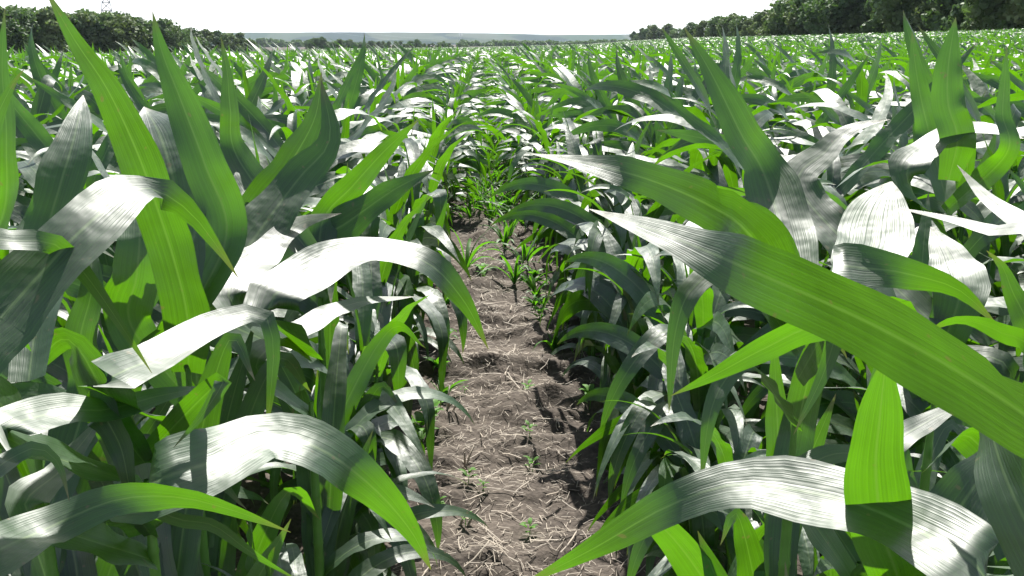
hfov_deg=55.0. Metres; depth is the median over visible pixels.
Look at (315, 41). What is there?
tree
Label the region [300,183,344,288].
corn plant
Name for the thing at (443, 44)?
tree
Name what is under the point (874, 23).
tree
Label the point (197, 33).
tree
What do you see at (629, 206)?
corn plant
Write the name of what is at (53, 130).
corn plant
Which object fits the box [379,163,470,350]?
corn plant
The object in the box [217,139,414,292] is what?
corn plant
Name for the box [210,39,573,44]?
hills
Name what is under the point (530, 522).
weed seedling
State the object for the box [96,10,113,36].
tree
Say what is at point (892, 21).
tree
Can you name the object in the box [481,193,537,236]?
grass weed
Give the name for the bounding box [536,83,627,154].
corn plant
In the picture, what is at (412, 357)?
corn plant
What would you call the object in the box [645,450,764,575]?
corn plant
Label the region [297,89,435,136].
corn plant
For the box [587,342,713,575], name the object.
corn plant
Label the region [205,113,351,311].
corn plant
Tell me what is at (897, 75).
corn plant
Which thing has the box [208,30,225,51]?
tree
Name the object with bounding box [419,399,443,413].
weed seedling
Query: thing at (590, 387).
weed seedling
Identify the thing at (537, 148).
corn plant
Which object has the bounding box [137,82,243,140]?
corn plant
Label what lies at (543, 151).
corn plant
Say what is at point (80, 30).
tree
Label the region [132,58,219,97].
corn plant
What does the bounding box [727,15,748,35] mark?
tree
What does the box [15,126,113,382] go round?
corn plant
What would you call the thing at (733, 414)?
corn plant
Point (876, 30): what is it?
tree
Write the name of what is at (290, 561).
corn plant
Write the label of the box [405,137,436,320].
corn plant
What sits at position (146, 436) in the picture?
corn plant
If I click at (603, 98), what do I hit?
corn plant
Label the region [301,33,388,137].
corn plant
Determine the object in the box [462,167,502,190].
grass weed
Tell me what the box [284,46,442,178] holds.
corn plant
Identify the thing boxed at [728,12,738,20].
tree
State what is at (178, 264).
corn plant
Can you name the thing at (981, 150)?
corn plant
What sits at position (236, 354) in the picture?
corn plant
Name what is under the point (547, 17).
sky
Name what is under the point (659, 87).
corn plant
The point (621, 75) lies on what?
corn plant
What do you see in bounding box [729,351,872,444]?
corn plant
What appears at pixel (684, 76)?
corn plant
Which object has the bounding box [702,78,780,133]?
corn plant
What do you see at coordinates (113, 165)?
corn plant
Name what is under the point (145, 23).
tree
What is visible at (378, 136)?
corn plant
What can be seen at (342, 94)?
corn plant
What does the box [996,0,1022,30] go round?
tree
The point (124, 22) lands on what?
tree
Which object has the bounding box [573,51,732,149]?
corn plant
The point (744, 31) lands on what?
tree
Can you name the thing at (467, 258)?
grass weed
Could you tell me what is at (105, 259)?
corn plant
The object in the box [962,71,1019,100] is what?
corn plant
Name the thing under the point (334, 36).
hills
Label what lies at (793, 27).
tree
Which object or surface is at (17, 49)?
tree
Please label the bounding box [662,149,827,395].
corn plant
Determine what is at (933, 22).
tree
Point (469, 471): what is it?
weed seedling
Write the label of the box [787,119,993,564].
corn plant
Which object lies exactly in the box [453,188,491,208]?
grass weed
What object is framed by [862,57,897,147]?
corn plant
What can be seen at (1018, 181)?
corn plant
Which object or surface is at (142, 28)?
tree
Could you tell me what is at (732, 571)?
corn plant
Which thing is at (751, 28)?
tree
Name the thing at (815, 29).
tree
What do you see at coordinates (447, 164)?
corn plant
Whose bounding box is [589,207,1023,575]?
corn plant
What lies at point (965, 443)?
corn plant
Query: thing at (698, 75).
corn plant
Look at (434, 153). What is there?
corn plant
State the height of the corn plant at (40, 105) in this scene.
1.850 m
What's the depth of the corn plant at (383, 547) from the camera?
2.90 m
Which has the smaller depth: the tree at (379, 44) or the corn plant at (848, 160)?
the corn plant at (848, 160)
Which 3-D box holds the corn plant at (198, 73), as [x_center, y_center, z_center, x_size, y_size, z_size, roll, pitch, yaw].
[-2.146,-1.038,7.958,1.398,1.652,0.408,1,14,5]
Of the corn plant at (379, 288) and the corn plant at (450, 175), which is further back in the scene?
the corn plant at (450, 175)
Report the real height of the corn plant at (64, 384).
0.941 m
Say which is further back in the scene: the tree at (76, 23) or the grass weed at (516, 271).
the tree at (76, 23)
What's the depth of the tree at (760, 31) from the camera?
251.06 m
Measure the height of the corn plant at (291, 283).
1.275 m
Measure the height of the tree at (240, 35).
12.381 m
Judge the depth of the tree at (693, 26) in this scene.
422.52 m
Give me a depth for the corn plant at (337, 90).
8.32 m
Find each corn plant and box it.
[0,9,23,520]
[0,95,245,575]
[0,249,27,382]
[0,327,430,575]
[0,441,289,575]
[6,434,150,575]
[8,64,106,173]
[9,170,120,265]
[10,201,145,418]
[11,298,247,533]
[11,556,97,575]
[13,89,30,111]
[13,95,85,372]
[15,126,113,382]
[16,119,120,187]
[16,153,33,192]
[17,41,73,161]
[17,75,83,193]
[19,24,129,195]
[19,75,61,197]
[19,84,100,183]
[22,110,167,172]
[26,75,107,133]
[28,325,280,539]
[46,116,105,137]
[46,292,240,534]
[48,408,172,435]
[49,0,319,575]
[52,51,62,78]
[54,326,282,540]
[57,189,315,488]
[57,278,265,506]
[65,86,115,157]
[89,69,219,139]
[92,121,116,251]
[92,150,351,486]
[110,61,149,170]
[121,53,149,106]
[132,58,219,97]
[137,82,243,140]
[140,401,267,503]
[149,49,281,138]
[151,308,345,475]
[158,29,219,138]
[190,56,280,131]
[195,35,304,117]
[196,95,365,171]
[198,82,213,113]
[201,521,285,575]
[204,67,445,289]
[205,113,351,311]
[210,38,488,575]
[212,213,488,575]
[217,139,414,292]
[219,118,408,386]
[235,207,314,385]
[241,71,395,299]
[244,99,405,158]
[246,380,424,542]
[251,55,348,170]
[256,96,261,108]
[256,135,315,211]
[264,108,435,300]
[265,396,380,575]
[272,542,306,575]
[277,344,390,569]
[282,260,399,525]
[283,117,443,187]
[283,163,418,371]
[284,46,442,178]
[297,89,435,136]
[300,46,414,151]
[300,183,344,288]
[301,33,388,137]
[301,207,415,368]
[302,58,397,129]
[309,183,419,391]
[323,79,385,119]
[324,120,468,409]
[332,44,404,157]
[339,294,432,558]
[340,120,387,133]
[342,194,435,471]
[346,262,441,560]
[346,356,416,575]
[353,195,428,447]
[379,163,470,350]
[379,166,413,356]
[388,153,434,215]
[388,176,451,362]
[389,134,467,313]
[390,109,471,215]
[397,156,444,362]
[402,119,418,136]
[402,138,466,363]
[403,113,454,163]
[404,135,450,286]
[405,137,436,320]
[415,113,455,215]
[419,136,447,199]
[422,156,448,283]
[433,121,453,218]
[435,139,451,189]
[441,178,454,200]
[445,172,460,222]
[490,141,662,335]
[491,185,647,356]
[500,112,565,245]
[504,189,678,376]
[514,149,571,297]
[516,142,546,223]
[520,128,560,228]
[526,125,585,280]
[528,139,555,240]
[529,139,555,198]
[529,142,571,274]
[529,165,575,249]
[531,28,846,575]
[531,148,590,274]
[533,146,612,353]
[535,122,560,177]
[535,296,1013,575]
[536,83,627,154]
[537,143,562,197]
[538,148,727,393]
[540,201,664,495]
[543,112,601,275]
[543,118,591,177]
[544,133,588,245]
[544,189,663,365]
[545,69,652,154]
[545,142,591,315]
[545,142,675,406]
[546,165,564,252]
[547,133,584,255]
[552,120,592,149]
[552,192,647,387]
[555,167,601,268]
[556,53,651,148]
[558,289,746,452]
[559,50,709,203]
[564,251,734,482]
[567,221,649,395]
[567,250,752,553]
[569,114,825,320]
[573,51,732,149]
[574,195,612,358]
[576,72,656,150]
[577,376,726,566]
[581,93,654,154]
[582,69,684,204]
[582,189,724,404]
[583,115,624,155]
[584,80,773,196]
[587,119,640,143]
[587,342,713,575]
[588,121,649,355]
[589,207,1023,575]
[590,49,696,155]
[590,104,689,204]
[600,333,763,567]
[603,114,656,204]
[607,349,717,553]
[614,94,890,403]
[614,254,677,488]
[622,357,763,566]
[626,207,824,418]
[627,411,765,575]
[628,27,730,174]
[629,80,720,204]
[641,87,744,301]
[641,103,689,210]
[642,315,722,482]
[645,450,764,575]
[647,121,677,203]
[654,85,797,145]
[655,43,976,373]
[656,26,741,179]
[657,72,892,366]
[661,27,792,302]
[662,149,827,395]
[668,402,743,562]
[674,72,767,134]
[683,65,801,119]
[694,62,787,148]
[695,25,741,103]
[695,104,710,117]
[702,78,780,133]
[702,105,783,145]
[703,511,819,575]
[717,447,765,575]
[724,185,994,440]
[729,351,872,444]
[737,323,980,443]
[740,75,819,126]
[741,94,802,148]
[745,101,793,150]
[748,106,787,148]
[752,102,871,177]
[754,390,955,437]
[761,191,860,448]
[764,56,863,188]
[764,126,958,250]
[764,261,1019,442]
[769,103,981,216]
[772,119,819,176]
[777,41,902,133]
[778,88,912,189]
[781,90,867,189]
[784,26,836,146]
[786,376,1020,472]
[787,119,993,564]
[793,56,867,175]
[794,106,871,186]
[802,350,859,467]
[805,49,893,121]
[813,555,838,575]
[818,91,1023,214]
[819,18,957,267]
[821,118,1023,290]
[829,105,891,121]
[839,86,912,152]
[842,92,907,379]
[847,10,1023,244]
[848,17,1023,476]
[851,71,909,97]
[857,368,971,484]
[858,102,1023,273]
[861,176,1023,355]
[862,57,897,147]
[869,58,978,107]
[889,88,1023,256]
[908,65,993,161]
[909,438,987,572]
[918,26,1023,370]
[921,405,996,565]
[922,165,1023,574]
[957,424,994,573]
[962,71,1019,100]
[966,169,1023,352]
[974,97,1023,317]
[976,141,1023,268]
[989,59,1023,90]
[1008,195,1023,266]
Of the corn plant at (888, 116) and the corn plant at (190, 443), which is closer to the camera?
the corn plant at (190, 443)
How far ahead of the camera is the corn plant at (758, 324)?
4.26 m
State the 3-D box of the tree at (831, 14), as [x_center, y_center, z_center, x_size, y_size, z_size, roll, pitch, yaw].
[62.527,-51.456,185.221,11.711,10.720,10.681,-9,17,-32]
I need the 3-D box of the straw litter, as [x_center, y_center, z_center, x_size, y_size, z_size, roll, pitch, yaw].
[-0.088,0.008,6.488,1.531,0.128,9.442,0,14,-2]
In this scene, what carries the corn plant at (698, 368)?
on the ground
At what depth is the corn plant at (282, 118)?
5.93 m
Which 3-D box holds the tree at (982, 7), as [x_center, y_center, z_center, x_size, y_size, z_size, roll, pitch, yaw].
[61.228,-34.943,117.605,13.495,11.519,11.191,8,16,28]
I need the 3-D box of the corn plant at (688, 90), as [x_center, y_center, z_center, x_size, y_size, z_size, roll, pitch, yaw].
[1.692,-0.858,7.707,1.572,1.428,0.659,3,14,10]
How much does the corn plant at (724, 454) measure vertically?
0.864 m
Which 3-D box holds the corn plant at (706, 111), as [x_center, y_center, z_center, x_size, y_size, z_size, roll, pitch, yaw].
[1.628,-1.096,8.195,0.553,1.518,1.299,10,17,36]
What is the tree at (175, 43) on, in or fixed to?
on the ground
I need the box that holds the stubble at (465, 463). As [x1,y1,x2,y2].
[461,445,478,472]
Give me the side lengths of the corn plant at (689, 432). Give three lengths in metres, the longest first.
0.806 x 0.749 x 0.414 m
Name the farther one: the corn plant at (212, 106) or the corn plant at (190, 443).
the corn plant at (212, 106)
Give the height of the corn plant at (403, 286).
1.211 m
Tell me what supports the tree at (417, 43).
on the ground
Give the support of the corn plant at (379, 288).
on the ground
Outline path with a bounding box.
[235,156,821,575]
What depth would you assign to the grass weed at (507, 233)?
8.07 m
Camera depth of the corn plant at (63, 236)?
1.48 m
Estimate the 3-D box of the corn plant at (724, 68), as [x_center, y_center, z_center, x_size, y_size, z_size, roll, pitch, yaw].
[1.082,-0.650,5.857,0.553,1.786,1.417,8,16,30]
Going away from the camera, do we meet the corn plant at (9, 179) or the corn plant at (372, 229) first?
the corn plant at (9, 179)
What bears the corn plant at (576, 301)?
on the ground
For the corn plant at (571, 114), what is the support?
on the ground
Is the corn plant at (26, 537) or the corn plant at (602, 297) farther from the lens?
the corn plant at (602, 297)
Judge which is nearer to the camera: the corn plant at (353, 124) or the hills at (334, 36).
the corn plant at (353, 124)
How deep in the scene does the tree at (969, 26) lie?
128.76 m
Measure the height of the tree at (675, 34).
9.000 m
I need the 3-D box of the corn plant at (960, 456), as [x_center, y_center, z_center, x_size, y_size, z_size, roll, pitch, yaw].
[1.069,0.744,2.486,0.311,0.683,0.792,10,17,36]
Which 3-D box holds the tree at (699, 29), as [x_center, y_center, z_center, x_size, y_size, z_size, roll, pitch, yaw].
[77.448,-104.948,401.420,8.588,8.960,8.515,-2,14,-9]
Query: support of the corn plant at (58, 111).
on the ground
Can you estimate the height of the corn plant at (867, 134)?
1.593 m
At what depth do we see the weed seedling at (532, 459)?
3.86 m
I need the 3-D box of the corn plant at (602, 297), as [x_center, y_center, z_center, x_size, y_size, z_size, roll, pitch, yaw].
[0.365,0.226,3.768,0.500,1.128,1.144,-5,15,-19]
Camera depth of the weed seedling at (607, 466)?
3.77 m
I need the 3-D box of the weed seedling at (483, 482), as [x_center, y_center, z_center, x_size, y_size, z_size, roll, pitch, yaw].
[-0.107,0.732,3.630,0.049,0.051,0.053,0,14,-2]
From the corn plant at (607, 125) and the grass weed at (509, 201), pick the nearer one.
the corn plant at (607, 125)
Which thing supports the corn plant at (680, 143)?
on the ground
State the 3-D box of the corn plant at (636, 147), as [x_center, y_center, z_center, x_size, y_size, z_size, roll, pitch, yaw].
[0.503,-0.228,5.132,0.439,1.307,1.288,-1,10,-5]
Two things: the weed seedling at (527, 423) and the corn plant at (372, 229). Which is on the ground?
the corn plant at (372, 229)
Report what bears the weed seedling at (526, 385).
on the path
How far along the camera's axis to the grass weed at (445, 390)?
4.60 m
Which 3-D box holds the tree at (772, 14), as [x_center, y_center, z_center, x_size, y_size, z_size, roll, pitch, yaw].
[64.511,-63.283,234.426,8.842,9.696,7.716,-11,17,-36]
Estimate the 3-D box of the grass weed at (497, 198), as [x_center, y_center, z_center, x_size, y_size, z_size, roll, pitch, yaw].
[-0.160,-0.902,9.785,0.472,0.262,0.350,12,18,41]
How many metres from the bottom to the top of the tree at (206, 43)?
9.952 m
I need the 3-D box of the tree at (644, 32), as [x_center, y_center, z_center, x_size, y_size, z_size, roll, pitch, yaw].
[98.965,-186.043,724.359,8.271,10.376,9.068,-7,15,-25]
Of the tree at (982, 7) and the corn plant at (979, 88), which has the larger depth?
the tree at (982, 7)
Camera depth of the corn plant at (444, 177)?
8.13 m
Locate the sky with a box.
[0,0,781,34]
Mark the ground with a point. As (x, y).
(749, 385)
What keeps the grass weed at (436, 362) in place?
on the path
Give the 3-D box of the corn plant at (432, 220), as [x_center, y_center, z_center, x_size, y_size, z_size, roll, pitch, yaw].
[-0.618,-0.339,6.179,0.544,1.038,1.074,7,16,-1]
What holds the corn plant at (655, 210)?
on the ground
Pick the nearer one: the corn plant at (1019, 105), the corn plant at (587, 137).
the corn plant at (1019, 105)
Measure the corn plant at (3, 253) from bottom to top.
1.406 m
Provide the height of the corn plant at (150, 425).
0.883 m
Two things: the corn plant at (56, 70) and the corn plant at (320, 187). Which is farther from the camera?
the corn plant at (56, 70)
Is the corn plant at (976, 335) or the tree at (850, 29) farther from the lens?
the tree at (850, 29)
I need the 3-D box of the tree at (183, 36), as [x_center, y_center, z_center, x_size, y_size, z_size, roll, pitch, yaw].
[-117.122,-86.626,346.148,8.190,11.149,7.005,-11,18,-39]
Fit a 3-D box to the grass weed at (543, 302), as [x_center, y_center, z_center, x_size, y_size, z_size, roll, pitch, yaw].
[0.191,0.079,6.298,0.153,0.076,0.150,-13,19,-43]
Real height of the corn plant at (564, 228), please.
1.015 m
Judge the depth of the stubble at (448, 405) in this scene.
4.35 m
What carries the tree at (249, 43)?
on the ground
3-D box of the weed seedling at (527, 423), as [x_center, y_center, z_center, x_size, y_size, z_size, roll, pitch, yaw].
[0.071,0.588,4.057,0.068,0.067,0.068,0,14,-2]
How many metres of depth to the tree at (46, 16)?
234.79 m
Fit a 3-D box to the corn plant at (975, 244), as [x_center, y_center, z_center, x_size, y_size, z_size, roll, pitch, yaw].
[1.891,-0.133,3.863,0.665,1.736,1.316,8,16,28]
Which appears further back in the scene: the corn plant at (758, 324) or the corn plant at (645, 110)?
the corn plant at (645, 110)
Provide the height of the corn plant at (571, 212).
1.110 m
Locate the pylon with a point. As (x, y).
(110, 10)
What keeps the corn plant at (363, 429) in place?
on the ground
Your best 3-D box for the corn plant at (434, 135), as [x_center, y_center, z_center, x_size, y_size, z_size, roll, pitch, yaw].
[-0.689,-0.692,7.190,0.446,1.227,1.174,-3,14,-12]
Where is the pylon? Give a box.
[101,0,112,12]
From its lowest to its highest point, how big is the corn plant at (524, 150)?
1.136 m
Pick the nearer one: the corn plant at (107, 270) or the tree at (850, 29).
the corn plant at (107, 270)
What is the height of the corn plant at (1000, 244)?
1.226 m
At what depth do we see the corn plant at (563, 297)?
4.08 m
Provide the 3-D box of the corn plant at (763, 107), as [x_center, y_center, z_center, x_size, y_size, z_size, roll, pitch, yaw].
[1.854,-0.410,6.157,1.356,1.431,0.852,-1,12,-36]
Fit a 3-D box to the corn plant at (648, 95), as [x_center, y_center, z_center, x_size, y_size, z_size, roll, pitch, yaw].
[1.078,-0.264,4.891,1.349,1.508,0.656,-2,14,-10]
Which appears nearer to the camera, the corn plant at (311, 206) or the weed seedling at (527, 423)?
the weed seedling at (527, 423)
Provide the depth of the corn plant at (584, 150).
6.18 m
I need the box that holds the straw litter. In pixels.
[387,193,658,575]
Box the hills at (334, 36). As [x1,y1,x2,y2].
[221,32,630,40]
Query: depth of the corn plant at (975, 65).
7.64 m
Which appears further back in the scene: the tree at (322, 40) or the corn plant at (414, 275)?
the tree at (322, 40)
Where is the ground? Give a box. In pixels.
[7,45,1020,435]
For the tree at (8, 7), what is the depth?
240.78 m
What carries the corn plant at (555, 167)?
on the ground
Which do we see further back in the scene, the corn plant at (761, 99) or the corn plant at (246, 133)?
the corn plant at (761, 99)
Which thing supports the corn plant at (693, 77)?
on the ground
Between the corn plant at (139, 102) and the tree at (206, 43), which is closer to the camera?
the corn plant at (139, 102)
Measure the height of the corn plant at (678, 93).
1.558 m
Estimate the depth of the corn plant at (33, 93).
6.03 m
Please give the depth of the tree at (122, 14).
266.43 m
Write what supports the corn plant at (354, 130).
on the ground
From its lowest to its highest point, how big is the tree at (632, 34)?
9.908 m
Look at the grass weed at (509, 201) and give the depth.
9.63 m
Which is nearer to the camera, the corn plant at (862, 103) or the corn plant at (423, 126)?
the corn plant at (862, 103)
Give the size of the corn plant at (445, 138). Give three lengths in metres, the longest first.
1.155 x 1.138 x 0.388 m
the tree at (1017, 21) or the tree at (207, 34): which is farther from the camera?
the tree at (207, 34)
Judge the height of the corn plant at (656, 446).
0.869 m
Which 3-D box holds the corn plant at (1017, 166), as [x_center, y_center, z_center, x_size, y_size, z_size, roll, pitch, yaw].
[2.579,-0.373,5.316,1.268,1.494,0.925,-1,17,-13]
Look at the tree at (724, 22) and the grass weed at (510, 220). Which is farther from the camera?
the tree at (724, 22)
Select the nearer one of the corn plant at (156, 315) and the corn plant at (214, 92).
the corn plant at (156, 315)
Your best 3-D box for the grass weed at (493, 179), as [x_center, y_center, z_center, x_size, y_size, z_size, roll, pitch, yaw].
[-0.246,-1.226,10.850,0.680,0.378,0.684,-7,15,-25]
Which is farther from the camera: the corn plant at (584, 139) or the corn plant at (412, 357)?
the corn plant at (584, 139)
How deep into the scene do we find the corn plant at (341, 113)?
5.54 m
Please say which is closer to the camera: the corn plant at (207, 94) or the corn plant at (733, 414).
the corn plant at (733, 414)
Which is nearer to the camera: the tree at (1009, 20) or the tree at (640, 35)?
the tree at (1009, 20)
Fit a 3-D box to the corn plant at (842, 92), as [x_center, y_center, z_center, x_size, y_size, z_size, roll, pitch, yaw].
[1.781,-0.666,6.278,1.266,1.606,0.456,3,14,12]
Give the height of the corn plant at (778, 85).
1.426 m
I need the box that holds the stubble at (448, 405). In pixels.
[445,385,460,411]
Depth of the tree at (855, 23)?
181.66 m
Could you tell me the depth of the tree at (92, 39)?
249.77 m
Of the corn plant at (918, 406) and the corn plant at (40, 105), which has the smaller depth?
the corn plant at (918, 406)
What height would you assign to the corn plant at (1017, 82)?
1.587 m
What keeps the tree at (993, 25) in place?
on the ground
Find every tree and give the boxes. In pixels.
[0,6,25,53]
[0,9,36,51]
[5,4,22,10]
[15,9,47,51]
[22,6,64,52]
[32,6,70,52]
[60,29,86,44]
[65,12,94,45]
[73,8,98,17]
[74,12,103,47]
[77,15,106,52]
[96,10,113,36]
[97,20,134,52]
[108,10,130,18]
[108,14,148,52]
[127,23,148,52]
[129,17,153,48]
[157,18,181,52]
[157,19,171,49]
[174,29,191,50]
[182,28,203,51]
[183,27,204,50]
[199,29,215,51]
[200,38,208,48]
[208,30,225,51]
[218,32,230,49]
[226,33,243,51]
[235,32,244,49]
[242,39,256,51]
[308,37,321,48]
[319,36,328,48]
[329,41,337,48]
[337,39,344,47]
[368,40,375,47]
[376,41,382,47]
[407,41,413,47]
[413,39,420,47]
[439,41,447,46]
[629,31,635,40]
[633,33,638,40]
[638,28,643,39]
[641,28,648,39]
[646,24,662,39]
[655,29,661,38]
[659,23,676,38]
[669,28,681,37]
[682,22,696,37]
[689,23,695,35]
[692,20,708,37]
[705,15,721,36]
[708,17,720,35]
[715,16,731,36]
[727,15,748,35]
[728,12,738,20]
[728,20,739,36]
[739,18,752,36]
[746,21,760,35]
[750,9,768,29]
[754,8,772,35]
[763,2,783,35]
[764,0,788,35]
[773,0,791,35]
[782,0,805,34]
[789,0,809,33]
[794,0,812,34]
[797,0,830,34]
[815,0,866,33]
[826,7,871,33]
[842,0,868,28]
[851,0,864,29]
[860,0,878,33]
[860,2,870,32]
[867,0,885,32]
[869,0,884,33]
[870,0,912,32]
[896,2,928,24]
[901,0,920,8]
[903,0,929,29]
[908,0,945,31]
[921,0,960,31]
[922,0,945,30]
[938,0,968,31]
[960,0,980,30]
[963,0,1003,29]
[964,0,995,29]
[974,0,1004,30]
[987,14,1003,29]
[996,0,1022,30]
[999,0,1023,27]
[1004,0,1023,25]
[1005,0,1023,27]
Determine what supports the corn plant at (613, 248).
on the ground
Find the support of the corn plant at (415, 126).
on the ground
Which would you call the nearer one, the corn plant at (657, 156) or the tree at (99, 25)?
the corn plant at (657, 156)
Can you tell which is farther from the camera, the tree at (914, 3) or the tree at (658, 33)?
the tree at (658, 33)
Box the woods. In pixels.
[243,37,629,47]
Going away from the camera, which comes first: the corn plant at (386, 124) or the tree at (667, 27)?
the corn plant at (386, 124)
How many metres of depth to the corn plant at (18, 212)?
4.00 m
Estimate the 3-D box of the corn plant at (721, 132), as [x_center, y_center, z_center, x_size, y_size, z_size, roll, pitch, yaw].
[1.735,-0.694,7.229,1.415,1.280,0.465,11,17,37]
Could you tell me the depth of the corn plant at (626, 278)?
3.41 m
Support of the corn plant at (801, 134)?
on the ground
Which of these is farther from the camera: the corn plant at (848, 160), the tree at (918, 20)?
the tree at (918, 20)
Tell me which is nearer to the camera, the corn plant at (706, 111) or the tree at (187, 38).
the corn plant at (706, 111)
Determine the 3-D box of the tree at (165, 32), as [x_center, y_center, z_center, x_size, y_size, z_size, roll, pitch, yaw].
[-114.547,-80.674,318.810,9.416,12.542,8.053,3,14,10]
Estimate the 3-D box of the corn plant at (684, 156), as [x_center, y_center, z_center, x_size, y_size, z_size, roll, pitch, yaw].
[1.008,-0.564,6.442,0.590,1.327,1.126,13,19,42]
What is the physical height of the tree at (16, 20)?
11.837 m
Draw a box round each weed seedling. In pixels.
[411,411,438,445]
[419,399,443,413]
[458,467,477,482]
[474,263,489,275]
[477,479,489,488]
[520,518,537,535]
[522,379,534,389]
[522,420,537,435]
[523,456,540,471]
[530,306,545,320]
[577,384,599,409]
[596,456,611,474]
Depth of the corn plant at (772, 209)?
1.82 m
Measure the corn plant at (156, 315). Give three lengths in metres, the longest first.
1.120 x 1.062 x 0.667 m
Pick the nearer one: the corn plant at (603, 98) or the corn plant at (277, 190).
the corn plant at (277, 190)
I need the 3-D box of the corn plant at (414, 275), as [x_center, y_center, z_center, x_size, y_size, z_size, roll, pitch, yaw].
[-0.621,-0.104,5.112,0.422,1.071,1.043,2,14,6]
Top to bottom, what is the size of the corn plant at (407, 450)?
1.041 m
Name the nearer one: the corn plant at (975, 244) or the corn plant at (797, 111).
the corn plant at (975, 244)
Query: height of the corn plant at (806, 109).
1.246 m
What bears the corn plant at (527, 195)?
on the ground
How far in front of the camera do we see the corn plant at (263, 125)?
5.10 m
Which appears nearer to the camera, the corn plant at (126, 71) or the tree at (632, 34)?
the corn plant at (126, 71)
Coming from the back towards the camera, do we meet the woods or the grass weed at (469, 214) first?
the woods
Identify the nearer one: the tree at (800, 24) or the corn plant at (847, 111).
the corn plant at (847, 111)
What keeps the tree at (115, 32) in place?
on the ground
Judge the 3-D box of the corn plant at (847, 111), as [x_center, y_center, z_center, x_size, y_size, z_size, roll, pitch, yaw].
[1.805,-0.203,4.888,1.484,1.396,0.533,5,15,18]
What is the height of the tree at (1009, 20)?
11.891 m
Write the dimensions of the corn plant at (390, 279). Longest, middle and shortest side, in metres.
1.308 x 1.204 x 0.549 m
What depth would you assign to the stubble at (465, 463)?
3.88 m
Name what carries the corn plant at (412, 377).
on the ground
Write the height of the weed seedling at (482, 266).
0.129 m
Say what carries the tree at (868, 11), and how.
on the ground
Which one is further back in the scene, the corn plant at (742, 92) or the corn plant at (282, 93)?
the corn plant at (742, 92)
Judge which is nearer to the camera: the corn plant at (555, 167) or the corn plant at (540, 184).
the corn plant at (540, 184)
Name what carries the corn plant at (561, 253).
on the ground
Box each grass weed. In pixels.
[424,356,449,370]
[431,378,465,394]
[448,178,511,207]
[449,226,503,267]
[450,189,500,217]
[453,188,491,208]
[456,178,514,217]
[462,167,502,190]
[465,192,537,226]
[470,192,512,218]
[471,189,514,208]
[474,161,511,192]
[475,184,538,213]
[479,238,538,283]
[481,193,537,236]
[482,188,525,209]
[486,219,524,246]
[487,167,511,187]
[498,159,520,178]
[503,242,548,262]
[514,272,547,286]
[520,271,551,296]
[521,294,544,304]
[526,265,543,276]
[531,295,551,305]
[532,325,577,353]
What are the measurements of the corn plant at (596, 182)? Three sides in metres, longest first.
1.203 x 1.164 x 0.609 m
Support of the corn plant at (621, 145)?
on the ground
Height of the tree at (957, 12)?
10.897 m
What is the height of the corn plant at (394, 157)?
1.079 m
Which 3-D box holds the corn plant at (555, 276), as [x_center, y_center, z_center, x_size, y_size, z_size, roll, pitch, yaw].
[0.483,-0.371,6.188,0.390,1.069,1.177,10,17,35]
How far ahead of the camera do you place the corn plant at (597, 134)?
6.68 m
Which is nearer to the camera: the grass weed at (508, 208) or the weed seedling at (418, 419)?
the weed seedling at (418, 419)
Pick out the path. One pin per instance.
(552, 395)
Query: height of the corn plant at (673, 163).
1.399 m
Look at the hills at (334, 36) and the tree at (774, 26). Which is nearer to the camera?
the tree at (774, 26)
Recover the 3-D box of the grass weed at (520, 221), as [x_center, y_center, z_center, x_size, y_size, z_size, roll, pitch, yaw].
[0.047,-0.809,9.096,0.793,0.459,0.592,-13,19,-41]
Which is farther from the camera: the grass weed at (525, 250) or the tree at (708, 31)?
the tree at (708, 31)
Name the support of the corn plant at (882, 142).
on the ground
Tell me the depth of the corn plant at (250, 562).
2.05 m
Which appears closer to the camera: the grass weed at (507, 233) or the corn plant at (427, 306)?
the corn plant at (427, 306)
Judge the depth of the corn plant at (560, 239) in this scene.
7.57 m
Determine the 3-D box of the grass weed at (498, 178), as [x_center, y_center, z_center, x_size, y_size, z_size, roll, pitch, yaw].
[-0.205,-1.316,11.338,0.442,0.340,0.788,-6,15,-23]
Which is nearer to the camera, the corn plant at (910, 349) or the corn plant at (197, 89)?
the corn plant at (910, 349)
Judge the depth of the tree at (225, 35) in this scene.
472.96 m
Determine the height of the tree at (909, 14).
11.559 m
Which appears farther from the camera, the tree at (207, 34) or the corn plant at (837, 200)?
the tree at (207, 34)
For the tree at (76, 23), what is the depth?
247.07 m
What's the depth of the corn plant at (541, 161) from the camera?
7.70 m
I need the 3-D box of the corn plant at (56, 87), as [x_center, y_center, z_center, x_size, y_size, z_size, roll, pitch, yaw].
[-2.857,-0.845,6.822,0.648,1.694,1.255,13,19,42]
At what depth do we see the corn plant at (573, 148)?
5.70 m
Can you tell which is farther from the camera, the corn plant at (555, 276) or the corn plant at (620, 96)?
the corn plant at (620, 96)
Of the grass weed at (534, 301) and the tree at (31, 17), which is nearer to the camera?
the grass weed at (534, 301)
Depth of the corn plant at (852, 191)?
4.96 m
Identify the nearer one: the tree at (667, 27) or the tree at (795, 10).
the tree at (795, 10)
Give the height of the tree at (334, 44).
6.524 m
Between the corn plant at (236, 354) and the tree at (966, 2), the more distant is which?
the tree at (966, 2)
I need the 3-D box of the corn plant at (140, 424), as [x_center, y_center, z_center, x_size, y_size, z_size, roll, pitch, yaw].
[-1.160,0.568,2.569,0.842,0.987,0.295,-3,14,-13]
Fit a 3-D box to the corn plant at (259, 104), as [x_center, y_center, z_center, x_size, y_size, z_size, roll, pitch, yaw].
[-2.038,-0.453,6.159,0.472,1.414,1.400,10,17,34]
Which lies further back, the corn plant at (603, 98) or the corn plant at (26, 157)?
the corn plant at (603, 98)
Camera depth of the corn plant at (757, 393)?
3.18 m

